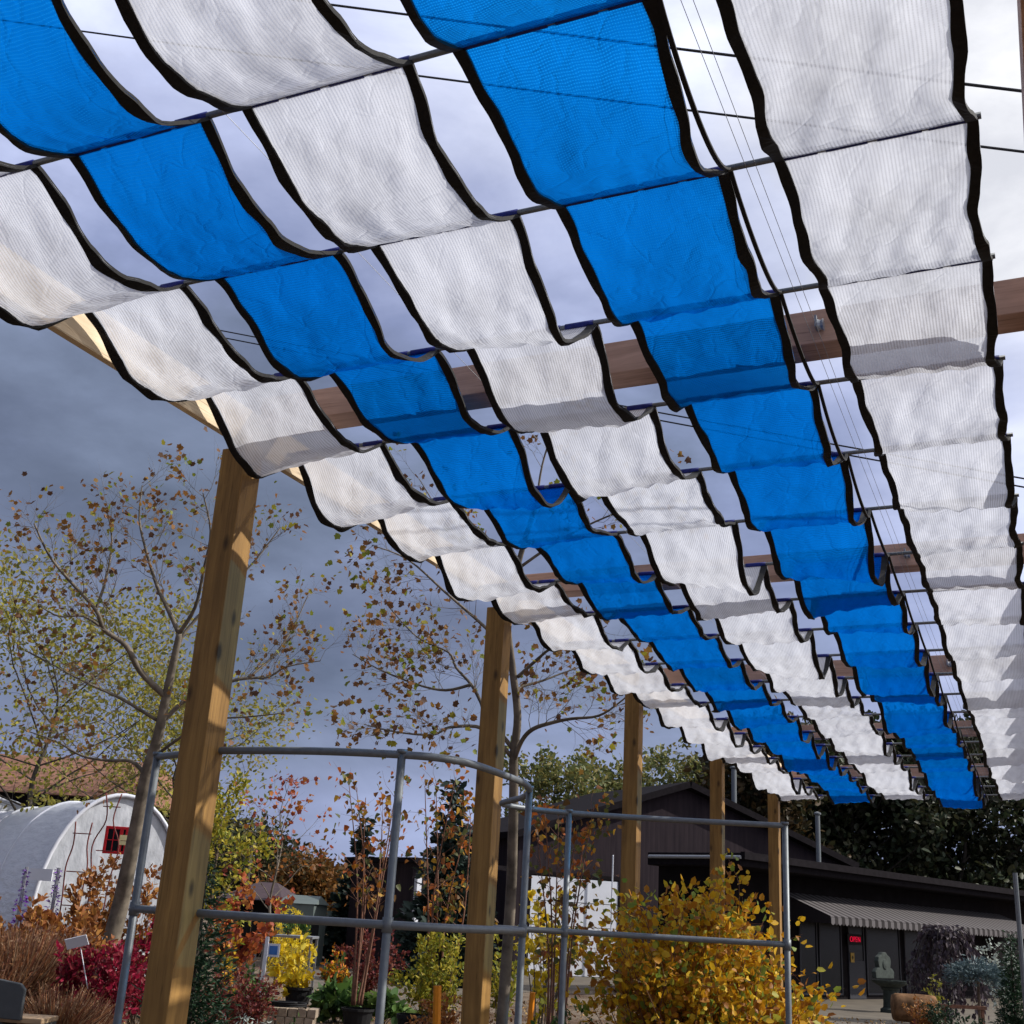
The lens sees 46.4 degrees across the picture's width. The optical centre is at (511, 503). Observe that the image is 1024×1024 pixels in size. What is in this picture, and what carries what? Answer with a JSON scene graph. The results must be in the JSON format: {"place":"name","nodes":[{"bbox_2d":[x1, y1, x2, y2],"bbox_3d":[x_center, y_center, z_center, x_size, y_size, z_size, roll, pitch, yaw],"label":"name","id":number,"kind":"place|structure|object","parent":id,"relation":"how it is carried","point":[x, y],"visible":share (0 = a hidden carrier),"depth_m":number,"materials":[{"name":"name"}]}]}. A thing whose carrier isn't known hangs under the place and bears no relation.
{"place":"outdoors","nodes":[
{"label":"outdoors","id":0,"kind":"place"},
{"bbox_2d":[0,919,77,1012],"bbox_3d":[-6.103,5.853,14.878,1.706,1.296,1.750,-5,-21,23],"label":"ornamental grass","id":1,"kind":"object","parent":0,"point":[38,957],"depth_m":14.72,"materials":[{"name":"plant"}]},
{"bbox_2d":[17,980,114,1023],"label":"ornamental grass","id":2,"kind":"object","parent":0,"point":[74,1012],"depth_m":12.51,"materials":[{"name":"plant"}]},
{"bbox_2d":[54,993,130,1023],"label":"ornamental grass","id":3,"kind":"object","parent":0,"point":[106,1019],"depth_m":13.17,"materials":[{"name":"plant"}]},
{"bbox_2d":[110,905,638,1023],"bbox_3d":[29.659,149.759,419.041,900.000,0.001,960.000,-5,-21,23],"label":"ground","id":4,"kind":"structure","parent":0,"point":[583,996],"depth_m":23.86,"materials":[{"name":"soil"}]},
{"bbox_2d":[10,867,30,927],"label":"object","id":5,"kind":"object","parent":4,"relation":"on","point":[24,882],"visible":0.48,"depth_m":20.46,"materials":[{"name":"plant"}]},
{"bbox_2d":[0,979,57,1023],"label":"garden bench","id":6,"kind":"object","parent":4,"relation":"on","point":[12,997],"visible":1,"depth_m":11.63,"materials":[{"name":"plastic"}]},
{"bbox_2d":[3,893,65,952],"bbox_3d":[-6.918,6.380,17.014,1.251,1.612,1.135,-5,-21,23],"label":"hydrangea","id":7,"kind":"object","parent":4,"relation":"on","point":[31,915],"visible":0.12,"depth_m":16.92,"materials":[{"name":"brown plant"}]},
{"bbox_2d":[44,868,62,914],"bbox_3d":[-7.882,7.238,20.299,0.284,2.041,0.279,18,-24,-37],"label":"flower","id":8,"kind":"object","parent":4,"relation":"on","point":[55,885],"visible":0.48,"depth_m":20.49,"materials":[{"name":"plant"}]},
{"bbox_2d":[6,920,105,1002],"bbox_3d":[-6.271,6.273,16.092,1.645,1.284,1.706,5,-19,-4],"label":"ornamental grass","id":9,"kind":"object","parent":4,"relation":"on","point":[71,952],"depth_m":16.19,"materials":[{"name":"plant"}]},
{"bbox_2d":[59,822,92,910],"bbox_3d":[-7.754,7.044,20.934,0.411,2.840,0.027,3,-19,1],"label":"garden trellis","id":10,"kind":"object","parent":4,"relation":"on","point":[65,871],"visible":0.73,"depth_m":21.17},
{"bbox_2d":[36,903,117,979],"bbox_3d":[-6.400,6.546,17.236,1.239,1.500,1.399,-5,-21,23],"label":"hydrangea","id":11,"kind":"object","parent":4,"relation":"on","point":[85,919],"visible":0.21,"depth_m":17.48,"materials":[{"name":"brown plant"}]},
{"bbox_2d":[65,935,88,987],"bbox_3d":[-5.223,5.511,14.333,0.368,0.649,0.095,3,-19,1],"label":"plant label","id":12,"kind":"object","parent":4,"relation":"on","point":[76,942],"visible":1,"depth_m":14.39,"materials":[{"name":"white paint"}]},
{"bbox_2d":[0,793,167,975],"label":"plastic greenhouse","id":13,"kind":"object","parent":4,"relation":"on","point":[40,837],"visible":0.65,"depth_m":24.45,"materials":[{"name":"white paint"}]},
{"bbox_2d":[29,868,53,880],"bbox_3d":[-9.096,7.161,23.051,0.439,0.219,0.040,3,-19,1],"label":"white board","id":14,"kind":"object","parent":13,"relation":"attached to","point":[41,874],"visible":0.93,"depth_m":23.03,"materials":[{"name":"paint"}]},
{"bbox_2d":[102,826,128,853],"bbox_3d":[-7.310,6.205,22.023,0.420,0.490,0.050,5,-19,-5],"label":"window frame","id":15,"kind":"object","parent":13,"relation":"attached to","point":[110,843],"visible":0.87,"depth_m":22.01,"materials":[{"name":"red paint"}]},
{"bbox_2d":[60,853,126,961],"bbox_3d":[-7.171,7.040,20.087,1.523,2.359,1.171,1,-19,6],"label":"hydrangea","id":16,"kind":"object","parent":4,"relation":"on","point":[92,883],"visible":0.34,"depth_m":20.12,"materials":[{"name":"brown plant"}]},
{"bbox_2d":[43,931,148,1023],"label":"burning bush","id":17,"kind":"object","parent":4,"relation":"on","point":[108,975],"visible":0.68,"depth_m":14.53,"materials":[{"name":"red plant"}]},
{"bbox_2d":[87,793,121,920],"bbox_3d":[-7.461,6.965,21.528,0.514,3.412,0.027,3,-19,1],"label":"garden trellis","id":18,"kind":"object","parent":4,"relation":"on","point":[107,806],"visible":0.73,"depth_m":21.79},
{"bbox_2d":[0,754,215,921],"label":"long barn","id":19,"kind":"structure","parent":4,"relation":"on","point":[8,787],"depth_m":37.20,"materials":[{"name":"brown"}]},
{"bbox_2d":[103,916,154,1023],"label":"burning bush","id":20,"kind":"object","parent":4,"relation":"on","point":[144,946],"visible":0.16,"depth_m":15.66,"materials":[{"name":"brown plant"}]},
{"bbox_2d":[0,514,279,838],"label":"locust tree","id":21,"kind":"object","parent":4,"relation":"on","point":[128,633],"visible":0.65,"depth_m":31.10,"materials":[{"name":"green plant"}]},
{"bbox_2d":[120,863,161,991],"bbox_3d":[-6.085,7.155,19.982,0.980,2.193,1.034,20,-25,-40],"label":"hydrangea","id":22,"kind":"object","parent":4,"relation":"on","point":[146,900],"visible":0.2,"depth_m":19.98,"materials":[{"name":"brown plant"}]},
{"bbox_2d":[0,619,339,870],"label":"locust tree","id":23,"kind":"object","parent":4,"relation":"on","point":[253,733],"visible":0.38,"depth_m":33.71,"materials":[{"name":"green plant"}]},
{"bbox_2d":[0,426,372,1001],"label":"sycamore","id":24,"kind":"object","parent":4,"relation":"on","point":[118,910],"visible":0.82,"depth_m":18.43,"materials":[{"name":"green plant"}]},
{"bbox_2d":[130,857,245,1023],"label":"arborvitae","id":25,"kind":"object","parent":4,"relation":"on","point":[202,1006],"visible":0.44,"depth_m":12.28,"materials":[{"name":"green plant"}]},
{"bbox_2d":[215,931,244,999],"bbox_3d":[-4.319,7.157,18.202,0.476,1.214,0.474,2,-19,3],"label":"dogwood","id":26,"kind":"object","parent":4,"relation":"on","point":[230,957],"visible":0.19,"depth_m":18.20,"materials":[{"name":"brown plant"}]},
{"bbox_2d":[194,961,282,1023],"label":"barberry","id":27,"kind":"object","parent":4,"relation":"on","point":[255,1008],"visible":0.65,"depth_m":14.74,"materials":[{"name":"brown plant"}]},
{"bbox_2d":[199,768,280,1000],"bbox_3d":[-5.173,6.735,21.092,1.843,4.033,1.790,2,-19,4],"label":"young tree","id":28,"kind":"object","parent":4,"relation":"on","point":[220,824],"visible":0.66,"depth_m":21.38,"materials":[{"name":"green plant"}]},
{"bbox_2d":[204,871,293,997],"bbox_3d":[-4.441,7.202,19.772,1.265,2.149,1.274,-5,-21,23],"label":"smoke bush","id":29,"kind":"object","parent":4,"relation":"on","point":[253,945],"visible":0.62,"depth_m":19.77,"materials":[{"name":"brown plant"}]},
{"bbox_2d":[216,882,295,956],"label":"brown house","id":30,"kind":"structure","parent":4,"relation":"on","point":[258,906],"depth_m":40.02,"materials":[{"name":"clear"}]},
{"bbox_2d":[205,809,309,909],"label":"background tree","id":31,"kind":"object","parent":4,"relation":"on","point":[286,840],"visible":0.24,"depth_m":60.09,"materials":[{"name":"green plant"}]},
{"bbox_2d":[259,937,279,996],"bbox_3d":[-3.522,6.890,17.258,0.225,1.180,0.030,3,-19,1],"label":"plant sign","id":32,"kind":"object","parent":4,"relation":"on","point":[271,950],"visible":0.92,"depth_m":17.37,"materials":[{"name":"white paint"}]},
{"bbox_2d":[216,774,333,939],"bbox_3d":[-4.880,7.669,24.282,2.421,4.397,1.939,5,-19,-5],"label":"red maple","id":33,"kind":"object","parent":4,"relation":"on","point":[298,808],"visible":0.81,"depth_m":24.43,"materials":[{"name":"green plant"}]},
{"bbox_2d":[251,933,318,993],"bbox_3d":[-4.238,8.593,22.155,1.080,1.114,0.800,3,-19,1],"label":"nursery table","id":34,"kind":"object","parent":4,"relation":"on","point":[295,936],"visible":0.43,"depth_m":22.28,"materials":[{"name":"metal"}]},
{"bbox_2d":[264,900,308,979],"bbox_3d":[-4.987,9.424,25.751,0.974,1.837,0.998,-10,-23,33],"label":"false cypress","id":35,"kind":"object","parent":4,"relation":"on","point":[277,939],"visible":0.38,"depth_m":25.70,"materials":[{"name":"yellow plant"}]},
{"bbox_2d":[251,841,346,916],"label":"background tree","id":36,"kind":"object","parent":4,"relation":"on","point":[318,880],"visible":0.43,"depth_m":49.69,"materials":[{"name":"orange plant"}]},
{"bbox_2d":[285,986,313,1004],"bbox_3d":[-3.685,8.476,20.521,0.509,0.320,0.501,-5,-21,23],"label":"nursery pot","id":37,"kind":"object","parent":4,"relation":"on","point":[296,994],"visible":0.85,"depth_m":20.35,"materials":[{"name":"plastic"}]},
{"bbox_2d":[266,932,317,996],"bbox_3d":[-3.771,8.052,20.666,0.856,1.212,0.938,-5,-21,23],"label":"spicebush","id":38,"kind":"object","parent":37,"relation":"in","point":[293,975],"visible":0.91,"depth_m":20.62,"materials":[{"name":"yellow plant"}]},
{"bbox_2d":[272,895,329,968],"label":"grey shed","id":39,"kind":"structure","parent":4,"relation":"on","point":[310,905],"depth_m":34.41,"materials":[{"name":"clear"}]},
{"bbox_2d":[306,971,365,1022],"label":"rhubarb","id":40,"kind":"object","parent":4,"relation":"on","point":[334,996],"visible":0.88,"depth_m":18.01,"materials":[{"name":"green plant"}]},
{"bbox_2d":[322,816,376,962],"bbox_3d":[-5.162,13.079,40.119,2.760,5.054,2.829,-5,-21,23],"label":"spruce","id":41,"kind":"object","parent":4,"relation":"on","point":[337,935],"visible":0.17,"depth_m":39.63,"materials":[{"name":"green plant"}]},
{"bbox_2d":[341,1007,374,1023],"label":"nursery pot","id":42,"kind":"object","parent":4,"relation":"on","point":[357,1015],"visible":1,"depth_m":17.35,"materials":[{"name":"plastic"}]},
{"bbox_2d":[320,763,412,1005],"bbox_3d":[-2.240,5.705,18.147,1.308,3.549,1.425,12,-21,-22],"label":"birch","id":43,"kind":"object","parent":42,"relation":"in","point":[348,777],"visible":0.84,"depth_m":18.09,"materials":[{"name":"red plant"}]},
{"bbox_2d":[334,928,410,997],"bbox_3d":[-2.430,8.035,20.722,1.352,1.431,1.297,10,-20,-19],"label":"ninebark","id":44,"kind":"object","parent":4,"relation":"on","point":[371,983],"visible":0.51,"depth_m":20.62,"materials":[{"name":"brown plant"}]},
{"bbox_2d":[356,987,418,1023],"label":"rhubarb","id":45,"kind":"object","parent":4,"relation":"on","point":[393,1008],"visible":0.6,"depth_m":17.75,"materials":[{"name":"green plant"}]},
{"bbox_2d":[396,1013,427,1023],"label":"nursery pot","id":46,"kind":"object","parent":4,"relation":"on","point":[402,1018],"visible":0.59,"depth_m":14.87,"materials":[{"name":"plastic"}]},
{"bbox_2d":[387,932,465,1015],"bbox_3d":[-0.985,6.166,15.248,1.082,1.510,1.090,-5,-21,23],"label":"spirea","id":47,"kind":"object","parent":46,"relation":"in","point":[424,983],"visible":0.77,"depth_m":15.23,"materials":[{"name":"green plant"}]},
{"bbox_2d":[404,992,461,1023],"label":"spirea","id":48,"kind":"object","parent":4,"relation":"on","point":[445,1019],"visible":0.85,"depth_m":12.99,"materials":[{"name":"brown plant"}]},
{"bbox_2d":[372,778,498,989],"bbox_3d":[-1.556,9.538,30.125,3.550,5.266,3.487,-5,-21,23],"label":"spruce","id":49,"kind":"object","parent":4,"relation":"on","point":[408,939],"visible":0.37,"depth_m":29.90,"materials":[{"name":"green plant"}]},
{"bbox_2d":[433,986,440,1023],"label":"marker stake","id":50,"kind":"object","parent":4,"relation":"on","point":[436,1004],"visible":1,"depth_m":12.69,"materials":[{"name":"orange wood"}]},
{"bbox_2d":[113,747,791,1023],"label":"pipe trellis","id":51,"kind":"object","parent":4,"relation":"on","point":[387,924],"visible":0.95,"depth_m":5.60,"materials":[{"name":"metal"}]},
{"bbox_2d":[316,432,690,1023],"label":"sycamore","id":52,"kind":"object","parent":4,"relation":"on","point":[515,744],"visible":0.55,"depth_m":13.40,"materials":[{"name":"brown plant"}]},
{"bbox_2d":[490,925,518,1020],"bbox_3d":[-0.128,6.737,16.808,0.578,1.553,0.750,-5,-21,23],"label":"dogwood","id":53,"kind":"object","parent":4,"relation":"on","point":[495,980],"visible":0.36,"depth_m":16.73,"materials":[{"name":"green plant"}]},
{"bbox_2d":[122,984,905,1023],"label":"leaf litter","id":54,"kind":"object","parent":4,"relation":"on","point":[410,1006],"visible":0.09,"depth_m":22.32,"materials":[{"name":"plant"}]},
{"bbox_2d":[7,0,1023,1023],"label":"pergola","id":55,"kind":"object","parent":4,"relation":"on","point":[184,861],"visible":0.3,"depth_m":5.55,"materials":[{"name":"brown wood"}]},
{"bbox_2d":[0,160,823,800],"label":"shade strip","id":56,"kind":"object","parent":55,"relation":"hanging from","point":[166,342],"visible":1,"depth_m":5.54,"materials":[{"name":"white"}]},
{"bbox_2d":[0,0,875,804],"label":"shade strip","id":57,"kind":"object","parent":55,"relation":"hanging from","point":[176,202],"visible":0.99,"depth_m":4.58,"materials":[{"name":"blue"}]},
{"bbox_2d":[115,0,929,799],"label":"shade strip","id":58,"kind":"object","parent":55,"relation":"hanging from","point":[359,158],"visible":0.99,"depth_m":4.25,"materials":[{"name":"white"}]},
{"bbox_2d":[400,0,988,808],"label":"shade strip","id":59,"kind":"object","parent":55,"relation":"hanging from","point":[582,102],"visible":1,"depth_m":4.14,"materials":[{"name":"blue"}]},
{"bbox_2d":[716,0,1023,800],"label":"shade strip","id":60,"kind":"object","parent":55,"relation":"hanging from","point":[887,226],"visible":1,"depth_m":4.13,"materials":[{"name":"white"}]},
{"bbox_2d":[513,886,582,1023],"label":"yellow maple","id":61,"kind":"object","parent":4,"relation":"on","point":[537,988],"visible":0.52,"depth_m":13.83,"materials":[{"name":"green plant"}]},
{"bbox_2d":[471,734,657,817],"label":"background tree","id":62,"kind":"object","parent":4,"relation":"on","point":[545,776],"visible":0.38,"depth_m":52.76,"materials":[{"name":"green plant"}]},
{"bbox_2d":[507,737,690,811],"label":"background tree","id":63,"kind":"object","parent":4,"relation":"on","point":[613,785],"visible":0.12,"depth_m":55.16,"materials":[{"name":"green plant"}]},
{"bbox_2d":[430,781,859,977],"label":"barn","id":64,"kind":"structure","parent":4,"relation":"on","point":[688,799],"depth_m":40.96,"materials":[{"name":"wood"}]},
{"bbox_2d":[527,875,617,976],"bbox_3d":[2.010,13.829,39.027,3.319,3.001,0.056,13,-21,-25],"label":"garage door","id":65,"kind":"structure","parent":64,"relation":"in","point":[603,892],"depth_m":39.27,"materials":[{"name":"white paint"}]},
{"bbox_2d":[619,743,708,785],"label":"background tree","id":66,"kind":"object","parent":4,"relation":"on","point":[679,768],"visible":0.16,"depth_m":60.14,"materials":[{"name":"green plant"}]},
{"bbox_2d":[565,848,865,1023],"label":"viburnum","id":67,"kind":"object","parent":4,"relation":"on","point":[674,985],"visible":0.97,"depth_m":8.11,"materials":[{"name":"yellow plant"}]},
{"bbox_2d":[683,695,851,856],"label":"background tree","id":68,"kind":"object","parent":4,"relation":"on","point":[753,799],"visible":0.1,"depth_m":51.87,"materials":[{"name":"green plant"}]},
{"bbox_2d":[749,965,835,1023],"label":"viburnum","id":69,"kind":"object","parent":4,"relation":"on","point":[818,1006],"visible":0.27,"depth_m":8.19,"materials":[{"name":"yellow plant"}]},
{"bbox_2d":[745,712,888,866],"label":"background tree","id":70,"kind":"object","parent":4,"relation":"on","point":[826,828],"visible":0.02,"depth_m":55.77,"materials":[{"name":"green plant"}]},
{"bbox_2d":[791,718,964,879],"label":"background tree","id":71,"kind":"object","parent":4,"relation":"on","point":[900,832],"visible":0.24,"depth_m":53.82,"materials":[{"name":"green plant"}]},
{"bbox_2d":[812,713,1023,890],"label":"background tree","id":72,"kind":"object","parent":4,"relation":"on","point":[999,876],"visible":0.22,"depth_m":53.90,"materials":[{"name":"green plant"}]},
{"bbox_2d":[829,709,1023,880],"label":"background tree","id":73,"kind":"object","parent":4,"relation":"on","point":[990,851],"visible":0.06,"depth_m":56.28,"materials":[{"name":"green plant"}]},
{"bbox_2d":[874,710,1023,884],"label":"background tree","id":74,"kind":"object","parent":4,"relation":"on","point":[959,846],"visible":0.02,"depth_m":56.49,"materials":[{"name":"green plant"}]},
{"bbox_2d":[989,930,1023,1023],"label":"columnar yew","id":75,"kind":"object","parent":4,"relation":"on","point":[1014,994],"visible":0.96,"depth_m":20.75,"materials":[{"name":"green plant"}]},
{"bbox_2d":[1013,873,1023,1011],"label":"steel pole","id":76,"kind":"object","parent":4,"relation":"on","point":[1018,918],"visible":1,"depth_m":18.08,"materials":[{"name":"metal"}]},
{"bbox_3d":[-1.022,6.897,15.519,0.466,0.300,0.459,-5,-21,23],"label":"nursery pot","id":77,"kind":"object","parent":4,"relation":"on","visible":0},
{"bbox_2d":[387,751,498,995],"bbox_3d":[-0.962,5.119,16.108,1.527,3.455,1.190,11,-21,-22],"label":"birch","id":78,"kind":"object","parent":77,"relation":"in","point":[436,899],"visible":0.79,"depth_m":16.16,"materials":[{"name":"orange plant"}]},
{"bbox_3d":[0.376,5.408,11.021,0.424,0.300,0.418,-5,-21,23],"label":"nursery pot","id":79,"kind":"object","parent":4,"relation":"on","visible":0},
{"bbox_2d":[516,780,621,1023],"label":"birch","id":80,"kind":"object","parent":79,"relation":"in","point":[580,883],"visible":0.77,"depth_m":11.58,"materials":[{"name":"red plant"}]},
{"bbox_3d":[-2.978,8.296,20.038,0.424,0.420,0.418,-5,-21,23],"label":"nursery pot","id":81,"kind":"object","parent":4,"relation":"on","visible":0},
{"bbox_2d":[317,943,350,982],"bbox_3d":[-3.003,7.962,20.103,0.615,1.093,0.636,7,-19,-10],"label":"chrysanthemum","id":82,"kind":"object","parent":81,"relation":"in","point":[326,972],"visible":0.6,"depth_m":20.08,"materials":[{"name":"brown plant"}]},
{"bbox_2d":[304,962,614,1012],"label":"path","id":83,"kind":"structure","parent":0,"point":[581,982],"depth_m":31.84,"materials":[{"name":"concrete"}]},
{"bbox_2d":[344,857,506,972],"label":"brown shed","id":84,"kind":"structure","parent":83,"relation":"on","point":[406,874],"depth_m":35.00,"materials":[{"name":"wood"}]},
{"bbox_2d":[0,0,1023,894],"label":"sky","id":85,"kind":"structure","parent":0,"point":[67,417],"materials":[{"name":"grey"}]},
{"bbox_2d":[81,30,1023,152],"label":"power line","id":86,"kind":"object","parent":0,"point":[753,118],"visible":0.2,"depth_m":9.16,"materials":[{"name":"black metal"}]},
{"bbox_2d":[330,3,1021,92],"bbox_3d":[-2.137,-5.031,11.619,27.043,11.890,0.023,-5,-21,23],"label":"power line","id":87,"kind":"object","parent":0,"point":[733,55],"visible":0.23,"depth_m":9.36,"materials":[{"name":"black metal"}]},
{"bbox_2d":[655,999,1022,1023],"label":"pavement","id":88,"kind":"structure","parent":0,"point":[863,1010],"depth_m":29.07,"materials":[{"name":"concrete"}]},
{"bbox_2d":[648,851,1023,999],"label":"shop","id":89,"kind":"structure","parent":88,"relation":"on","point":[827,942],"depth_m":34.51,"materials":[{"name":"black wood"}]},
{"bbox_2d":[648,855,741,858],"bbox_3d":[4.682,9.108,30.799,2.900,0.090,0.090,-15,-26,42],"label":"metal rail","id":90,"kind":"object","parent":89,"relation":"attached to","point":[691,856],"visible":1,"depth_m":30.83,"materials":[{"name":"metal"}]},
{"bbox_2d":[798,922,818,994],"bbox_3d":[8.246,12.568,33.190,0.046,2.030,0.935,-15,-26,42],"label":"window","id":91,"kind":"structure","parent":89,"relation":"in","point":[808,957],"depth_m":33.20,"materials":[{"name":"black glass"}]},
{"bbox_2d":[814,812,820,861],"bbox_3d":[9.626,10.509,37.529,0.219,1.620,0.225,-15,-26,42],"label":"flue pipe","id":92,"kind":"object","parent":89,"relation":"on","point":[817,833],"visible":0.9,"depth_m":37.49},
{"bbox_2d":[817,923,843,994],"bbox_3d":[9.072,12.892,33.979,0.046,2.030,1.239,-15,-26,42],"label":"window","id":93,"kind":"structure","parent":89,"relation":"in","point":[829,935],"depth_m":33.98,"materials":[{"name":"black glass"}]},
{"bbox_2d":[846,925,866,998],"bbox_3d":[10.081,13.361,34.924,0.046,2.080,0.928,-15,-26,42],"label":"door","id":94,"kind":"structure","parent":89,"relation":"in","point":[856,970],"depth_m":34.86,"materials":[{"name":"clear glass"}]},
{"bbox_2d":[864,926,901,994],"bbox_3d":[11.214,13.732,36.024,0.046,2.030,2.090,-15,-26,42],"label":"window","id":95,"kind":"structure","parent":89,"relation":"in","point":[877,940],"depth_m":36.05,"materials":[{"name":"black glass"}]},
{"bbox_2d":[781,891,1023,938],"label":"striped awning","id":96,"kind":"object","parent":89,"relation":"attached to","point":[816,908],"visible":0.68,"depth_m":34.70,"materials":[{"name":"fabric"}]},
{"bbox_2d":[903,929,927,993],"bbox_3d":[12.654,14.296,37.397,0.046,2.030,1.440,-15,-26,42],"label":"window","id":97,"kind":"structure","parent":89,"relation":"in","point":[909,936],"depth_m":37.22,"materials":[{"name":"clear glass"}]},
{"bbox_2d":[871,952,907,1012],"bbox_3d":[9.255,11.709,29.198,0.911,1.372,0.935,-15,-26,42],"label":"stone fountain","id":98,"kind":"object","parent":88,"relation":"on","point":[882,970],"visible":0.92,"depth_m":29.09,"materials":[{"name":"stone"}]},
{"bbox_2d":[890,993,937,1023],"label":"log planter","id":99,"kind":"object","parent":88,"relation":"on","point":[898,1012],"visible":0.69,"depth_m":21.99,"materials":[{"name":"wood"}]},
{"bbox_2d":[904,921,992,1023],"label":"weeping tree","id":100,"kind":"object","parent":88,"relation":"on","point":[934,937],"visible":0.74,"depth_m":25.70,"materials":[{"name":"purple plant"}]},
{"bbox_2d":[941,954,1010,1023],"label":"blue spruce","id":101,"kind":"object","parent":88,"relation":"on","point":[965,970],"visible":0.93,"depth_m":22.64,"materials":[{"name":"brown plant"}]},
{"bbox_2d":[975,937,1018,1023],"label":"variegated shrub","id":102,"kind":"object","parent":88,"relation":"on","point":[994,961],"visible":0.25,"depth_m":24.39,"materials":[{"name":"green plant"}]},
{"bbox_3d":[6.805,8.835,19.719,0.297,0.280,0.292,-5,-21,23],"label":"nursery pot","id":103,"kind":"object","parent":88,"relation":"on","visible":0},
{"bbox_2d":[901,994,935,1023],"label":"boxwood","id":104,"kind":"object","parent":103,"relation":"in","point":[918,1016],"visible":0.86,"depth_m":19.87,"materials":[{"name":"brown plant"}]},
{"bbox_2d":[919,998,954,1023],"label":"boxwood","id":105,"kind":"object","parent":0,"point":[938,1018],"visible":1,"depth_m":19.59,"materials":[{"name":"green plant"}]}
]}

